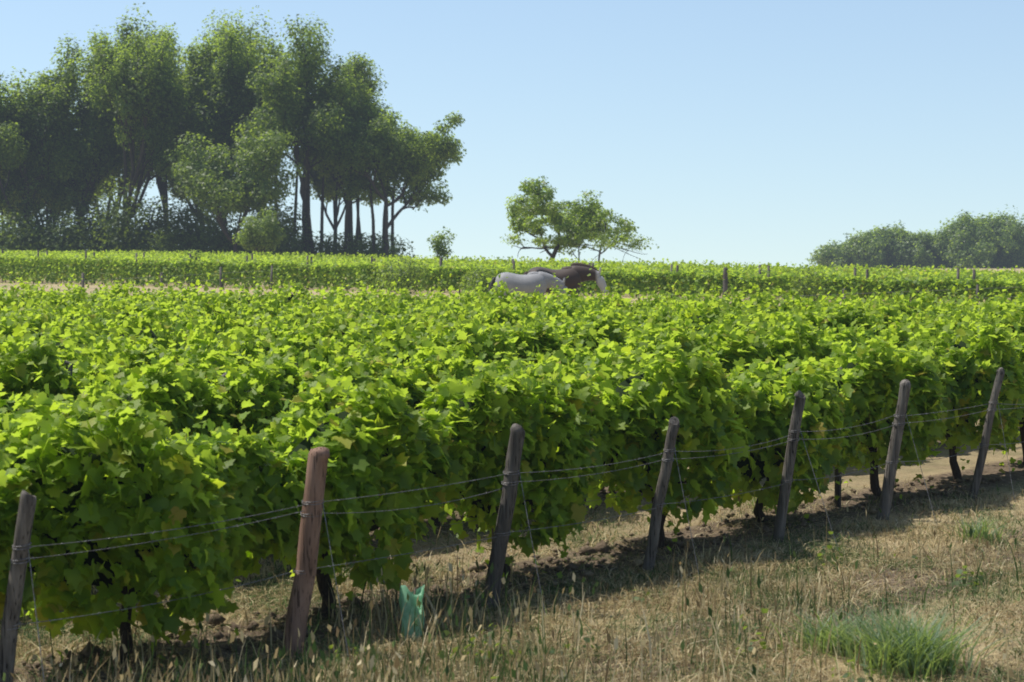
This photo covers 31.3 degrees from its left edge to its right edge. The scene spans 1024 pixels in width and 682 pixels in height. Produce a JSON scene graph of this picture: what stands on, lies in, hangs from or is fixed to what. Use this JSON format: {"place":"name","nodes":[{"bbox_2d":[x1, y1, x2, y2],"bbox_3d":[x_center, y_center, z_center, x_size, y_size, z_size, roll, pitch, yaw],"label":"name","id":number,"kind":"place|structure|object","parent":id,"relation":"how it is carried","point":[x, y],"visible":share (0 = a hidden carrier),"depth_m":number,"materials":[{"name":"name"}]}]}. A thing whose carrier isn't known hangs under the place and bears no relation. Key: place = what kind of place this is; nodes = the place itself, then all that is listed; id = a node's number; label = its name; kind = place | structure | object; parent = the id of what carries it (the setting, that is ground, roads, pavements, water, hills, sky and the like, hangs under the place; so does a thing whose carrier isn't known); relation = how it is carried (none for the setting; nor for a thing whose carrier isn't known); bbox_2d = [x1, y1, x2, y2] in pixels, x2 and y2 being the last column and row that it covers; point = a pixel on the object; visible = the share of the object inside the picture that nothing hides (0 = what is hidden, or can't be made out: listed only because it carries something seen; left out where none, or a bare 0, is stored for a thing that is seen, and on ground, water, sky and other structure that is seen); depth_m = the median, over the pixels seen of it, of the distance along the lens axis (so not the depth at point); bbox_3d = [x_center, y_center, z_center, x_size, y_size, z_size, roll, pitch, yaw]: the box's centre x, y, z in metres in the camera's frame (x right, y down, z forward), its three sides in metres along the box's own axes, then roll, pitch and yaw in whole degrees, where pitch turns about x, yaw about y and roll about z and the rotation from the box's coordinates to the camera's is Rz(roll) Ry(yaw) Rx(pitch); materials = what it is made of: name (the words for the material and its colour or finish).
{"place":"outdoors","nodes":[
{"label":"outdoors","id":0,"kind":"place"},
{"bbox_2d":[0,453,1023,681],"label":"ground","id":1,"kind":"structure","parent":0,"point":[939,469],"depth_m":15.98,"materials":[{"name":"brown soil"}]},
{"bbox_2d":[399,585,424,642],"bbox_3d":[-0.687,1.914,12.521,0.178,0.490,0.143,0,3,0],"label":"vine shelter","id":2,"kind":"object","parent":1,"relation":"on","point":[403,600],"visible":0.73,"depth_m":12.47,"materials":[{"name":"plastic"}]},
{"bbox_2d":[0,470,1023,681],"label":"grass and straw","id":3,"kind":"structure","parent":1,"relation":"on","point":[391,662],"depth_m":13.02,"materials":[{"name":"beige plant"}]},
{"bbox_2d":[14,475,1018,681],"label":"soil clods","id":4,"kind":"object","parent":1,"relation":"on","point":[601,546],"visible":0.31,"depth_m":15.01,"materials":[{"name":"brown soil"}]},
{"bbox_2d":[326,531,991,681],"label":"weeds","id":5,"kind":"object","parent":1,"relation":"on","point":[763,610],"visible":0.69,"depth_m":12.08,"materials":[{"name":"green plant"}]},
{"bbox_2d":[748,491,1018,681],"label":"grass tussocks","id":6,"kind":"object","parent":1,"relation":"on","point":[909,651],"depth_m":11.73,"materials":[{"name":"green plant"}]},
{"bbox_2d":[0,269,1023,455],"bbox_3d":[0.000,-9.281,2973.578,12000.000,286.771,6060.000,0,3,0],"label":"ground","id":7,"kind":"structure","parent":0,"point":[974,452],"depth_m":109.55,"materials":[{"name":"beige soil"}]},
{"bbox_2d":[0,148,414,271],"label":"undergrowth","id":8,"kind":"object","parent":7,"relation":"on","point":[98,233],"visible":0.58,"depth_m":183.12,"materials":[{"name":"green plant"}]},
{"bbox_2d":[0,2,466,256],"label":"trees","id":9,"kind":"object","parent":7,"relation":"on","point":[145,105],"visible":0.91,"depth_m":184.60,"materials":[{"name":"green plant"}]},
{"bbox_2d":[163,126,456,260],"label":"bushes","id":10,"kind":"object","parent":7,"relation":"on","point":[213,188],"visible":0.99,"depth_m":173.80,"materials":[{"name":"green plant"}]},
{"bbox_2d":[0,260,976,374],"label":"vine leaves","id":11,"kind":"object","parent":7,"relation":"on","point":[64,314],"visible":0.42,"depth_m":30.13,"materials":[{"name":"green plant"}]},
{"bbox_2d":[1,249,987,304],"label":"vineyard posts","id":12,"kind":"object","parent":7,"relation":"on","point":[768,269],"visible":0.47,"depth_m":109.15,"materials":[{"name":"wood"}]},
{"bbox_2d":[183,249,828,301],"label":"bushes","id":13,"kind":"object","parent":7,"relation":"on","point":[404,277],"visible":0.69,"depth_m":88.40,"materials":[{"name":"green plant"}]},
{"bbox_2d":[0,265,1017,305],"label":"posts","id":14,"kind":"object","parent":7,"relation":"on","point":[725,281],"visible":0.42,"depth_m":79.94,"materials":[{"name":"wood"}]},
{"bbox_2d":[0,249,1023,302],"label":"distant vineyard rows","id":15,"kind":"object","parent":7,"relation":"on","point":[105,266],"visible":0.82,"depth_m":111.61,"materials":[{"name":"green plant"}]},
{"bbox_2d":[0,269,1023,661],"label":"vine leaves","id":16,"kind":"object","parent":7,"relation":"on","point":[138,437],"visible":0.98,"depth_m":14.73,"materials":[{"name":"green plant"}]},
{"bbox_2d":[0,309,1023,681],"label":"fence and trellis","id":17,"kind":"object","parent":7,"relation":"on","point":[308,549],"visible":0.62,"depth_m":13.54,"materials":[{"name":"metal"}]},
{"bbox_2d":[489,269,569,302],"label":"grey horse","id":18,"kind":"object","parent":7,"relation":"on","point":[528,282],"visible":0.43,"depth_m":68.22},
{"bbox_2d":[523,263,607,301],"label":"horse","id":19,"kind":"object","parent":7,"relation":"on","point":[574,274],"visible":0.41,"depth_m":70.73,"materials":[{"name":"brown"}]},
{"bbox_2d":[114,421,1023,663],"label":"vine trunks","id":20,"kind":"object","parent":7,"relation":"on","point":[324,588],"visible":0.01,"depth_m":14.80,"materials":[{"name":"brown plant"}]},
{"bbox_2d":[499,176,658,261],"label":"tree","id":21,"kind":"object","parent":7,"relation":"on","point":[579,225],"visible":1,"depth_m":139.21,"materials":[{"name":"green plant"}]},
{"bbox_2d":[807,204,1023,268],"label":"trees","id":22,"kind":"object","parent":7,"relation":"on","point":[967,241],"visible":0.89,"depth_m":316.68,"materials":[{"name":"green plant"}]},
{"bbox_2d":[0,0,1023,266],"label":"sky","id":23,"kind":"structure","parent":0,"point":[752,131],"materials":[{"name":"blue"}]}
]}

